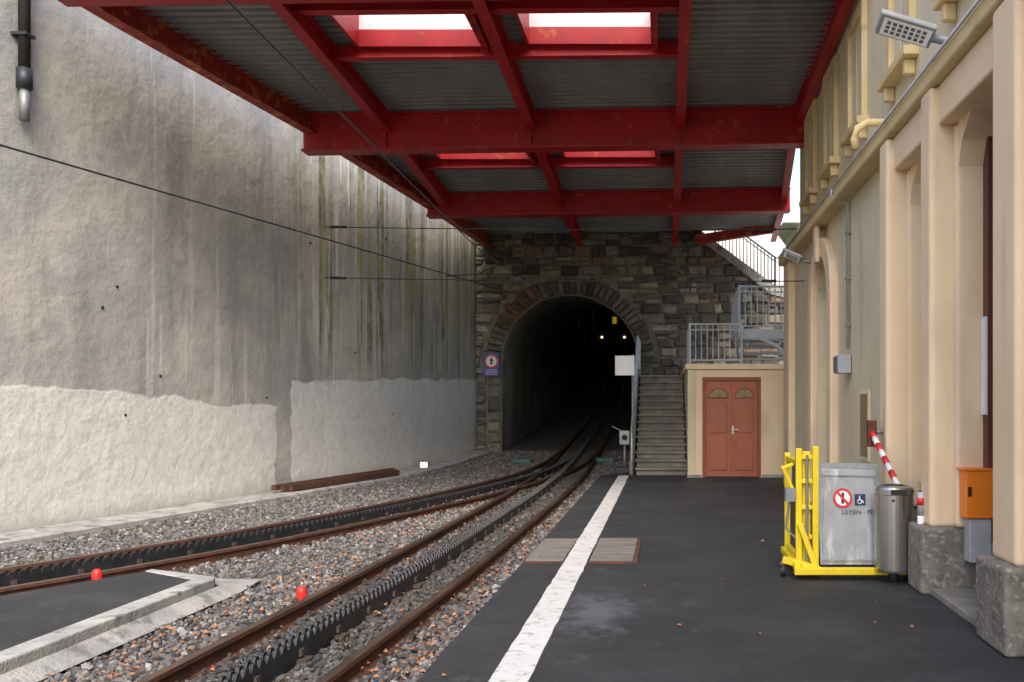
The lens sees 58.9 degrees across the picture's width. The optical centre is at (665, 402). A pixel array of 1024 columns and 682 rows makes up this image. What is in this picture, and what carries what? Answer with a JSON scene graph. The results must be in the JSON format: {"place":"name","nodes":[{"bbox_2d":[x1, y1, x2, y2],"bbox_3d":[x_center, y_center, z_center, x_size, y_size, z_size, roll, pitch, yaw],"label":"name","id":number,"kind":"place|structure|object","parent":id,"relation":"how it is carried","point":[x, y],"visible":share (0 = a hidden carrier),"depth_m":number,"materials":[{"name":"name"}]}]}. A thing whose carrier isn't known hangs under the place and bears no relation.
{"place":"outdoors","nodes":[
{"label":"outdoors","id":0,"kind":"place"},
{"bbox_2d":[0,333,635,681],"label":"ballast bed","id":1,"kind":"object","parent":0,"point":[558,427],"visible":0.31,"depth_m":30.70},
{"bbox_2d":[91,569,102,579],"bbox_3d":[-5.350,1.661,8.350,0.090,0.197,0.088,0,0,0],"label":"marker post","id":2,"kind":"object","parent":1,"relation":"on","point":[96,574],"visible":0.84,"depth_m":8.32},
{"bbox_2d":[0,450,491,547],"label":"concrete kerb","id":3,"kind":"structure","parent":1,"relation":"on","point":[39,534],"depth_m":14.06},
{"bbox_2d":[271,468,399,490],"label":"stacked rails","id":4,"kind":"object","parent":3,"relation":"on","point":[327,481],"visible":1,"depth_m":17.83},
{"bbox_2d":[0,448,599,595],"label":"railway track","id":5,"kind":"structure","parent":1,"relation":"on","point":[215,547],"depth_m":10.89,"materials":[{"name":"metal"}]},
{"bbox_2d":[296,586,306,599],"bbox_3d":[-3.260,1.742,7.950,0.090,0.197,0.088,0,0,0],"label":"marker post","id":6,"kind":"object","parent":1,"relation":"on","point":[301,592],"visible":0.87,"depth_m":7.92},
{"bbox_2d":[0,450,629,681],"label":"ballast stones","id":7,"kind":"object","parent":1,"relation":"on","point":[493,464],"visible":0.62,"depth_m":9.97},
{"bbox_2d":[504,458,541,463],"bbox_3d":[-3.750,1.528,23.225,1.000,0.120,0.350,0,0,0],"label":"switch machine","id":8,"kind":"object","parent":7,"relation":"on","point":[522,460],"visible":0.95,"depth_m":23.05,"materials":[{"name":"teal paint"}]},
{"bbox_2d":[136,352,629,681],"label":"railway track","id":9,"kind":"structure","parent":1,"relation":"on","point":[302,646],"depth_m":7.53,"materials":[{"name":"metal"}]},
{"bbox_2d":[596,311,635,351],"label":"train","id":10,"kind":"object","parent":9,"relation":"on","point":[613,333],"visible":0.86,"depth_m":63.00,"materials":[{"name":"black glass"}]},
{"bbox_2d":[420,461,429,466],"bbox_3d":[-5.871,1.545,21.642,0.200,0.210,0.215,0,0,0],"label":"ground light","id":11,"kind":"object","parent":1,"relation":"on","point":[424,463],"visible":0.5,"depth_m":21.55,"materials":[{"name":"white plastic"}]},
{"bbox_2d":[586,457,622,462],"bbox_3d":[-1.600,1.516,23.425,1.000,0.120,0.350,0,0,0],"label":"switch machine","id":12,"kind":"object","parent":1,"relation":"on","point":[606,459],"visible":0.86,"depth_m":23.25,"materials":[{"name":"teal paint"}]},
{"bbox_2d":[416,471,1023,681],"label":"station platform","id":13,"kind":"structure","parent":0,"point":[558,610],"depth_m":6.79,"materials":[{"name":"asphalt"}]},
{"bbox_2d":[47,484,913,681],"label":"dead leaves","id":14,"kind":"object","parent":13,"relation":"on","point":[270,612],"visible":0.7,"depth_m":7.57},
{"bbox_2d":[612,426,629,473],"bbox_3d":[-1.003,1.094,20.600,0.506,1.113,0.400,0,0,0],"label":"switch lantern","id":15,"kind":"object","parent":13,"relation":"on","point":[624,438],"visible":0.81,"depth_m":20.50,"materials":[{"name":"metal"}]},
{"bbox_2d":[615,354,633,475],"bbox_3d":[-0.890,0.275,19.397,0.420,2.650,0.094,0,0,0],"label":"track signal","id":16,"kind":"object","parent":13,"relation":"on","point":[624,365],"visible":1,"depth_m":19.35,"materials":[{"name":"white paint"}]},
{"bbox_2d":[629,335,686,474],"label":"stone staircase","id":17,"kind":"structure","parent":13,"relation":"on","point":[659,435],"depth_m":21.18,"materials":[{"name":"grey stone"}]},
{"bbox_2d":[683,371,687,474],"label":"side wall","id":18,"kind":"structure","parent":13,"relation":"on","point":[685,391],"depth_m":20.38,"materials":[{"name":"beige paint"}]},
{"bbox_2d":[702,370,760,376],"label":"wall top","id":19,"kind":"structure","parent":18,"relation":"attached to","point":[731,373],"depth_m":18.90,"materials":[{"name":"paint"}]},
{"bbox_2d":[680,364,783,374],"bbox_3d":[1.885,-0.761,22.365,2.930,0.118,7.070,0,0,0],"label":"coping","id":20,"kind":"object","parent":18,"relation":"on","point":[687,367],"visible":0.39,"depth_m":18.83,"materials":[{"name":"beige stone"}]},
{"bbox_2d":[687,323,742,363],"bbox_3d":[1.067,-1.260,19.962,1.150,0.880,2.117,0,0,0],"label":"terrace railing","id":21,"kind":"object","parent":20,"relation":"on","point":[689,359],"visible":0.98,"depth_m":18.92,"materials":[{"name":"grey metal"}]},
{"bbox_2d":[731,285,783,363],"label":"iron balcony","id":22,"kind":"structure","parent":20,"relation":"on","point":[767,336],"depth_m":19.51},
{"bbox_2d":[696,370,701,477],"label":"wall","id":23,"kind":"structure","parent":13,"relation":"on","point":[698,422],"depth_m":18.90,"materials":[{"name":"paint"}]},
{"bbox_2d":[688,370,695,474],"bbox_3d":[0.555,0.450,18.887,0.170,2.300,0.025,0,0,0],"label":"corner quoin","id":24,"kind":"object","parent":23,"relation":"attached to","point":[691,422],"visible":1,"depth_m":18.88,"materials":[{"name":"beige paint"}]},
{"bbox_2d":[761,370,783,477],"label":"wall","id":25,"kind":"structure","parent":13,"relation":"on","point":[772,422],"depth_m":18.90,"materials":[{"name":"paint"}]},
{"bbox_2d":[702,377,760,477],"bbox_3d":[1.405,0.530,18.945,1.250,2.140,0.110,0,0,0],"label":"door frame","id":26,"kind":"object","parent":25,"relation":"attached to","point":[704,379],"visible":1,"depth_m":18.89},
{"bbox_2d":[706,381,730,475],"bbox_3d":[1.127,0.556,18.970,0.549,2.047,0.040,0,0,0],"label":"door leaf","id":27,"kind":"object","parent":26,"relation":"in","point":[712,385],"visible":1,"depth_m":18.95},
{"bbox_2d":[710,438,726,469],"bbox_3d":[1.127,1.100,18.941,0.369,0.700,0.022,0,0,0],"label":"door panel","id":28,"kind":"structure","parent":27,"relation":"attached to","point":[718,453],"depth_m":18.93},
{"bbox_2d":[710,405,726,432],"bbox_3d":[1.127,0.350,18.941,0.369,0.600,0.022,0,0,0],"label":"door panel","id":29,"kind":"structure","parent":27,"relation":"attached to","point":[718,418],"depth_m":18.93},
{"bbox_2d":[710,389,726,396],"bbox_3d":[1.127,-0.195,18.945,0.380,0.190,0.001,0,0,0],"label":"fanlight","id":30,"kind":"object","parent":26,"relation":"attached to","point":[715,391],"visible":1,"depth_m":18.95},
{"bbox_2d":[709,388,727,397],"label":"muntins","id":31,"kind":"object","parent":26,"relation":"attached to","point":[718,396],"visible":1,"depth_m":18.93,"materials":[{"name":"paint"}]},
{"bbox_2d":[731,381,756,475],"bbox_3d":[1.683,0.556,18.970,0.549,2.047,0.040,0,0,0],"label":"door leaf","id":32,"kind":"object","parent":26,"relation":"in","point":[736,386],"visible":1,"depth_m":18.95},
{"bbox_2d":[736,438,752,469],"bbox_3d":[1.683,1.100,18.941,0.369,0.700,0.022,0,0,0],"label":"door panel","id":33,"kind":"structure","parent":32,"relation":"attached to","point":[744,453],"depth_m":18.93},
{"bbox_2d":[736,405,752,432],"bbox_3d":[1.683,0.350,18.941,0.369,0.600,0.022,0,0,0],"label":"door panel","id":34,"kind":"structure","parent":32,"relation":"attached to","point":[744,418],"depth_m":18.93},
{"bbox_2d":[736,389,752,396],"bbox_3d":[1.683,-0.195,18.945,0.380,0.190,0.001,0,0,0],"label":"fanlight","id":35,"kind":"object","parent":26,"relation":"attached to","point":[741,391],"visible":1,"depth_m":18.95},
{"bbox_2d":[735,388,753,397],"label":"muntins","id":36,"kind":"object","parent":26,"relation":"attached to","point":[744,396],"visible":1,"depth_m":18.93,"materials":[{"name":"paint"}]},
{"bbox_2d":[762,475,783,477],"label":"plinth","id":37,"kind":"structure","parent":13,"relation":"on","point":[772,476],"depth_m":18.87,"materials":[{"name":"concrete"}]},
{"bbox_2d":[784,261,794,481],"bbox_3d":[2.365,-0.525,16.960,0.130,4.250,0.720,0,0,0],"label":"end pilaster","id":38,"kind":"object","parent":13,"relation":"on","point":[789,361],"visible":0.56,"depth_m":16.60,"materials":[{"name":"paint"}]},
{"bbox_2d":[795,242,812,450],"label":"wall panel","id":39,"kind":"structure","parent":13,"relation":"on","point":[802,271],"depth_m":15.80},
{"bbox_2d":[818,213,838,462],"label":"arched wall","id":40,"kind":"structure","parent":13,"relation":"on","point":[831,230],"depth_m":14.08,"materials":[{"name":"beige paint"}]},
{"bbox_2d":[781,248,812,263],"bbox_3d":[2.165,-2.319,14.300,0.570,0.317,0.240,0,0,0],"label":"floodlight","id":41,"kind":"object","parent":40,"relation":"attached to","point":[792,255],"visible":0.8,"depth_m":14.27,"materials":[{"name":"grey metal"}]},
{"bbox_2d":[808,237,837,502],"bbox_3d":[2.365,-0.440,13.400,0.130,4.080,1.960,0,0,0],"label":"arch surround","id":42,"kind":"object","parent":40,"relation":"attached to","point":[827,255],"visible":0.78,"depth_m":12.69,"materials":[{"name":"beige stone"}]},
{"bbox_2d":[813,226,819,263],"bbox_3d":[2.275,-2.375,13.400,0.070,0.550,0.240,0,0,0],"label":"keystone","id":43,"kind":"object","parent":42,"relation":"attached to","point":[816,238],"visible":1,"depth_m":13.29,"materials":[{"name":"beige stone"}]},
{"bbox_2d":[780,446,907,579],"bbox_3d":[1.624,0.998,8.457,1.152,1.196,0.997,0,0,0],"label":"wheelchair lift","id":44,"kind":"object","parent":13,"relation":"on","point":[841,507],"visible":0.87,"depth_m":8.12,"materials":[{"name":"yellow paint"}]},
{"bbox_2d":[839,168,879,481],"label":"wall panel","id":45,"kind":"structure","parent":13,"relation":"on","point":[863,350],"depth_m":11.08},
{"bbox_2d":[830,189,848,348],"bbox_3d":[2.275,-1.740,11.600,0.254,2.080,0.044,0,0,0],"label":"conduit","id":46,"kind":"object","parent":45,"relation":"attached to","point":[847,269],"visible":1,"depth_m":11.58,"materials":[{"name":"grey metal"}]},
{"bbox_2d":[833,355,850,373],"bbox_3d":[2.317,-0.500,11.650,0.185,0.240,0.300,0,0,0],"label":"control box","id":47,"kind":"object","parent":45,"relation":"attached to","point":[841,364],"visible":1,"depth_m":11.50,"materials":[{"name":"grey metal"}]},
{"bbox_2d":[860,390,869,461],"bbox_3d":[2.413,0.275,10.725,0.025,0.850,0.450,0,0,0],"label":"hatch","id":48,"kind":"object","parent":45,"relation":"attached to","point":[867,392],"visible":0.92,"depth_m":10.55,"materials":[{"name":"beige stone"}]},
{"bbox_2d":[860,394,866,456],"bbox_3d":[2.396,0.275,10.725,0.011,0.750,0.350,0,0,0],"label":"hatch void","id":49,"kind":"object","parent":48,"relation":"attached to","point":[863,424],"visible":0.93,"depth_m":10.72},
{"bbox_2d":[880,139,906,484],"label":"pier","id":50,"kind":"structure","parent":13,"relation":"on","point":[893,308],"depth_m":8.88,"materials":[{"name":"paint"}]},
{"bbox_2d":[906,169,920,506],"bbox_3d":[2.610,-0.640,8.830,0.420,3.360,0.100,0,0,0],"label":"jamb","id":51,"kind":"object","parent":50,"relation":"attached to","point":[913,341],"visible":0.21,"depth_m":8.78,"materials":[{"name":"paint"}]},
{"bbox_2d":[874,484,913,582],"bbox_3d":[2.084,1.167,7.973,0.473,0.866,0.350,0,0,-45],"label":"litter bin","id":52,"kind":"object","parent":13,"relation":"on","point":[893,510],"visible":0.96,"depth_m":7.78,"materials":[{"name":"metal"}]},
{"bbox_2d":[867,420,923,523],"bbox_3d":[2.150,0.890,8.324,0.200,1.420,1.472,0,0,0],"label":"striped barrier","id":53,"kind":"object","parent":13,"relation":"on","point":[872,437],"visible":0.73,"depth_m":8.59,"materials":[{"name":"metal"}]},
{"bbox_2d":[921,87,955,526],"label":"pier","id":54,"kind":"structure","parent":13,"relation":"on","point":[937,313],"depth_m":7.42,"materials":[{"name":"paint"}]},
{"bbox_2d":[893,24,992,170],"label":"lintel","id":55,"kind":"structure","parent":54,"relation":"on","point":[965,87],"depth_m":6.98,"materials":[{"name":"beige stone"}]},
{"bbox_2d":[910,160,920,204],"bbox_3d":[2.610,-2.135,8.630,0.380,0.370,0.300,0,0,0],"label":"shoulder","id":56,"kind":"object","parent":55,"relation":"hanging from","point":[915,183],"visible":0.35,"depth_m":8.71},
{"bbox_2d":[959,110,992,165],"bbox_3d":[2.610,-2.135,7.180,0.380,0.370,0.300,0,0,0],"label":"shoulder","id":57,"kind":"object","parent":55,"relation":"hanging from","point":[975,129],"visible":0.59,"depth_m":7.23},
{"bbox_2d":[954,123,982,527],"bbox_3d":[2.610,-0.640,7.375,0.420,3.360,0.090,0,0,0],"label":"jamb","id":58,"kind":"object","parent":54,"relation":"attached to","point":[968,287],"visible":0.45,"depth_m":7.33,"materials":[{"name":"paint"}]},
{"bbox_3d":[2.760,-0.800,6.720,0.040,3.000,0.960,0,0,0],"label":"door","id":59,"kind":"object","parent":58,"relation":"attached to","visible":0},
{"bbox_2d":[956,467,993,562],"bbox_3d":[2.570,0.917,7.240,0.340,0.765,0.180,0,0,0],"label":"ticket validator","id":60,"kind":"object","parent":59,"relation":"attached to","point":[976,498],"visible":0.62,"depth_m":7.18,"materials":[{"name":"orange metal"}]},
{"bbox_2d":[908,522,975,594],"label":"pier plinth","id":61,"kind":"structure","parent":13,"relation":"on","point":[936,557],"depth_m":7.36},
{"bbox_2d":[931,588,975,626],"bbox_3d":[2.510,1.570,6.725,0.620,0.060,1.270,0,0,0],"label":"threshold","id":62,"kind":"object","parent":13,"relation":"on","point":[961,602],"visible":0.41,"depth_m":6.94,"materials":[{"name":"concrete"}]},
{"bbox_2d":[976,555,1023,656],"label":"pier plinth","id":63,"kind":"structure","parent":13,"relation":"on","point":[999,605],"depth_m":5.63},
{"bbox_2d":[993,0,1023,566],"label":"pier","id":64,"kind":"structure","parent":13,"relation":"on","point":[1008,281],"depth_m":5.72,"materials":[{"name":"paint"}]},
{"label":"wall panel","id":65,"kind":"object","parent":13,"relation":"on","visible":0},
{"bbox_2d":[778,0,1003,265],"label":"string course","id":66,"kind":"object","parent":65,"relation":"on","point":[962,42],"visible":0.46,"depth_m":8.50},
{"bbox_2d":[778,0,980,258],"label":"cable","id":67,"kind":"object","parent":66,"relation":"attached to","point":[955,30],"visible":1,"depth_m":8.13,"materials":[{"name":"grey metal"}]},
{"bbox_2d":[786,1,980,248],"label":"string course","id":68,"kind":"object","parent":66,"relation":"on","point":[899,104],"depth_m":8.59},
{"bbox_2d":[800,0,975,227],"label":"wall","id":69,"kind":"structure","parent":68,"relation":"on","point":[878,108],"depth_m":11.24,"materials":[{"name":"beige paint"}]},
{"bbox_2d":[57,0,854,246],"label":"platform canopy","id":70,"kind":"object","parent":69,"relation":"attached to","point":[586,114],"visible":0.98,"depth_m":15.62,"materials":[{"name":"red metal"}]},
{"bbox_2d":[802,205,808,214],"bbox_3d":[2.560,-3.520,16.220,0.120,0.160,0.100,0,0,0],"label":"sill bracket","id":71,"kind":"object","parent":69,"relation":"attached to","point":[805,209],"visible":1,"depth_m":16.17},
{"bbox_2d":[804,98,816,193],"bbox_3d":[2.580,-4.475,15.800,0.081,1.550,1.000,0,0,0],"label":"window surround","id":72,"kind":"object","parent":69,"relation":"attached to","point":[812,111],"visible":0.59,"depth_m":15.35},
{"bbox_2d":[799,187,817,206],"bbox_3d":[2.545,-3.650,15.800,0.170,0.100,1.160,0,0,0],"label":"window sill","id":73,"kind":"structure","parent":72,"relation":"attached to","point":[805,200],"depth_m":15.59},
{"bbox_2d":[808,122,810,187],"bbox_3d":[2.595,-4.400,15.965,0.014,1.240,0.270,0,0,0],"label":"shutter panel","id":74,"kind":"object","parent":72,"relation":"attached to","point":[809,155],"visible":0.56,"depth_m":15.96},
{"bbox_2d":[810,194,816,203],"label":"sill bracket","id":75,"kind":"object","parent":69,"relation":"attached to","point":[813,198],"visible":1,"depth_m":15.33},
{"bbox_2d":[820,179,827,189],"bbox_3d":[2.560,-3.520,14.320,0.120,0.160,0.100,0,0,0],"label":"sill bracket","id":76,"kind":"object","parent":69,"relation":"attached to","point":[823,184],"visible":1,"depth_m":14.27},
{"bbox_2d":[822,55,838,166],"bbox_3d":[2.580,-4.475,13.900,0.081,1.550,1.000,0,0,0],"label":"window surround","id":77,"kind":"object","parent":69,"relation":"attached to","point":[832,71],"visible":0.82,"depth_m":13.51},
{"bbox_2d":[817,156,839,181],"bbox_3d":[2.545,-3.650,13.900,0.170,0.100,1.160,0,0,0],"label":"window sill","id":78,"kind":"structure","parent":77,"relation":"attached to","point":[824,173],"depth_m":13.67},
{"bbox_2d":[827,83,830,159],"bbox_3d":[2.595,-4.400,14.065,0.014,1.240,0.270,0,0,0],"label":"shutter panel","id":79,"kind":"object","parent":77,"relation":"attached to","point":[829,122],"visible":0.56,"depth_m":14.01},
{"bbox_2d":[830,165,837,175],"bbox_3d":[2.560,-3.520,13.480,0.120,0.160,0.100,0,0,0],"label":"sill bracket","id":80,"kind":"object","parent":69,"relation":"attached to","point":[833,170],"visible":1,"depth_m":13.43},
{"bbox_2d":[844,145,852,156],"bbox_3d":[2.560,-3.520,12.420,0.120,0.160,0.100,0,0,0],"label":"sill bracket","id":81,"kind":"object","parent":69,"relation":"attached to","point":[848,151],"visible":0.8,"depth_m":12.37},
{"bbox_2d":[839,115,868,147],"bbox_3d":[2.545,-3.650,12.000,0.170,0.100,1.160,0,0,0],"label":"window sill","id":82,"kind":"structure","parent":69,"relation":"attached to","point":[845,139],"depth_m":11.89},
{"bbox_2d":[846,0,867,130],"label":"window surround","id":83,"kind":"object","parent":69,"relation":"attached to","point":[860,17],"visible":0.77,"depth_m":11.57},
{"bbox_2d":[852,33,856,121],"bbox_3d":[2.595,-4.400,12.165,0.014,1.240,0.270,0,0,0],"label":"shutter panel","id":84,"kind":"object","parent":83,"relation":"attached to","point":[854,77],"visible":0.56,"depth_m":12.16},
{"bbox_2d":[852,24,858,114],"bbox_3d":[2.611,-4.400,12.000,0.022,1.400,0.720,0,0,0],"label":"shutter","id":85,"kind":"object","parent":83,"relation":"attached to","point":[856,31],"visible":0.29,"depth_m":12.02,"materials":[{"name":"beige paint"}]},
{"bbox_2d":[859,127,866,138],"bbox_3d":[2.560,-3.520,11.580,0.120,0.160,0.100,0,0,0],"label":"sill bracket","id":86,"kind":"object","parent":69,"relation":"attached to","point":[863,134],"visible":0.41,"depth_m":11.53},
{"bbox_2d":[851,119,883,150],"bbox_3d":[2.333,-2.991,9.900,0.535,0.349,0.090,0,0,0],"label":"rain spout","id":87,"kind":"object","parent":69,"relation":"attached to","point":[860,126],"visible":0.81,"depth_m":9.86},
{"bbox_2d":[883,87,894,102],"bbox_3d":[2.560,-3.520,10.170,0.120,0.160,0.100,0,0,0],"label":"sill bracket","id":88,"kind":"object","parent":69,"relation":"attached to","point":[888,94],"visible":1,"depth_m":10.12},
{"bbox_2d":[877,45,918,92],"bbox_3d":[2.545,-3.650,9.750,0.170,0.100,1.160,0,0,0],"label":"window sill","id":89,"kind":"structure","parent":69,"relation":"attached to","point":[892,76],"depth_m":9.62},
{"bbox_2d":[886,0,916,70],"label":"window surround","id":90,"kind":"object","parent":69,"relation":"attached to","point":[911,8],"visible":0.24,"depth_m":10.11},
{"bbox_2d":[894,0,900,58],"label":"shutter panel","id":91,"kind":"object","parent":90,"relation":"attached to","point":[897,9],"visible":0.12,"depth_m":9.90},
{"bbox_2d":[902,0,905,46],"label":"shutter panel","id":92,"kind":"object","parent":90,"relation":"attached to","point":[903,12],"visible":0.09,"depth_m":9.65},
{"bbox_2d":[903,59,915,75],"bbox_3d":[2.560,-3.520,9.330,0.120,0.160,0.100,0,0,0],"label":"sill bracket","id":93,"kind":"object","parent":69,"relation":"attached to","point":[909,67],"visible":1,"depth_m":9.28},
{"bbox_2d":[933,0,957,10],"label":"window sill","id":94,"kind":"structure","parent":69,"relation":"attached to","point":[937,5],"depth_m":8.03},
{"bbox_2d":[941,3,956,22],"bbox_3d":[2.560,-3.520,8.020,0.120,0.160,0.100,0,0,0],"label":"sill bracket","id":95,"kind":"object","parent":69,"relation":"attached to","point":[948,12],"visible":1,"depth_m":7.97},
{"bbox_2d":[875,9,961,48],"bbox_3d":[2.075,-2.939,7.100,0.750,0.319,0.240,0,0,0],"label":"floodlight","id":96,"kind":"object","parent":68,"relation":"on","point":[905,28],"visible":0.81,"depth_m":7.07,"materials":[{"name":"grey metal"}]},
{"bbox_2d":[781,149,799,224],"label":"sky","id":97,"kind":"structure","parent":0,"point":[795,178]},
{"bbox_2d":[792,464,794,487],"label":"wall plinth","id":98,"kind":"structure","parent":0,"point":[793,474],"depth_m":16.38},
{"bbox_2d":[811,120,811,186],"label":"shutter panel","id":99,"kind":"object","parent":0,"point":[811,153],"visible":0.23,"depth_m":15.74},
{"bbox_2d":[831,81,831,155],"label":"shutter panel","id":100,"kind":"object","parent":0,"point":[831,118],"visible":0.21,"depth_m":13.84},
{"bbox_2d":[858,29,858,114],"bbox_3d":[2.595,-4.400,11.835,0.014,1.240,0.270,0,0,0],"label":"shutter panel","id":101,"kind":"object","parent":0,"point":[858,71],"visible":0.24,"depth_m":11.91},
{"bbox_2d":[981,316,986,414],"bbox_3d":[2.610,-0.300,7.272,0.020,0.800,0.095,0,0,0],"label":"door poster","id":102,"kind":"object","parent":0,"point":[983,365],"depth_m":7.24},
{"bbox_2d":[983,136,992,542],"bbox_3d":[2.690,-0.400,7.275,0.140,3.800,0.110,0,0,0],"label":"door frame","id":103,"kind":"object","parent":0,"point":[988,282],"visible":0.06,"depth_m":7.22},
{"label":"hillside terrain","id":104,"kind":"structure","parent":0,"visible":0},
{"bbox_2d":[702,231,785,284],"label":"rendered wall","id":105,"kind":"structure","parent":104,"relation":"on","point":[774,248],"depth_m":28.20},
{"bbox_2d":[784,225,799,245],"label":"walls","id":106,"kind":"structure","parent":104,"relation":"on","point":[790,237],"depth_m":34.54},
{"bbox_2d":[778,210,799,242],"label":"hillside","id":107,"kind":"structure","parent":106,"relation":"on","point":[792,221],"depth_m":33.10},
{"label":"ground","id":108,"kind":"structure","parent":0,"visible":0},
{"bbox_2d":[0,569,260,681],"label":"service pad","id":109,"kind":"object","parent":108,"relation":"on","point":[51,630],"visible":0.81,"depth_m":6.83,"materials":[{"name":"concrete"}]},
{"bbox_2d":[0,0,477,532],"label":"retaining wall","id":110,"kind":"structure","parent":108,"relation":"on","point":[222,324],"depth_m":14.67,"materials":[{"name":"concrete"}]},
{"bbox_2d":[10,0,35,121],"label":"drain pipe","id":111,"kind":"object","parent":110,"relation":"attached to","point":[24,72],"visible":1,"depth_m":11.60,"materials":[{"name":"black metal"}]},
{"bbox_2d":[101,238,461,416],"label":"weep pipes","id":112,"kind":"object","parent":110,"relation":"attached to","point":[102,307],"visible":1,"depth_m":14.03,"materials":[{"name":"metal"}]},
{"bbox_2d":[502,297,635,447],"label":"railway tunnel","id":113,"kind":"structure","parent":108,"relation":"on","point":[547,350],"depth_m":33.30,"materials":[{"name":"black stone"}]},
{"bbox_2d":[0,0,803,307],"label":"overhead wires","id":114,"kind":"object","parent":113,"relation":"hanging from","point":[324,97],"visible":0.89,"depth_m":15.63,"materials":[{"name":"metal"}]},
{"bbox_2d":[477,231,783,450],"bbox_3d":[-0.700,-2.500,26.350,10.000,9.000,0.700,0,0,0],"label":"mortar backing","id":115,"kind":"object","parent":113,"relation":"attached to","point":[614,286],"visible":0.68,"depth_m":26.00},
{"bbox_2d":[484,353,498,376],"bbox_3d":[-5.070,-1.100,25.909,0.460,0.700,0.182,0,0,0],"label":"warning sign","id":116,"kind":"object","parent":115,"relation":"attached to","point":[491,364],"visible":1,"depth_m":25.83,"materials":[{"name":"metal"}]},
{"bbox_2d":[475,231,783,451],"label":"masonry stones","id":117,"kind":"object","parent":115,"relation":"in","point":[626,307],"visible":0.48,"depth_m":25.93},
{"bbox_2d":[700,231,783,297],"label":"staircase","id":118,"kind":"structure","parent":115,"relation":"on","point":[734,260],"depth_m":25.86,"materials":[{"name":"metal"}]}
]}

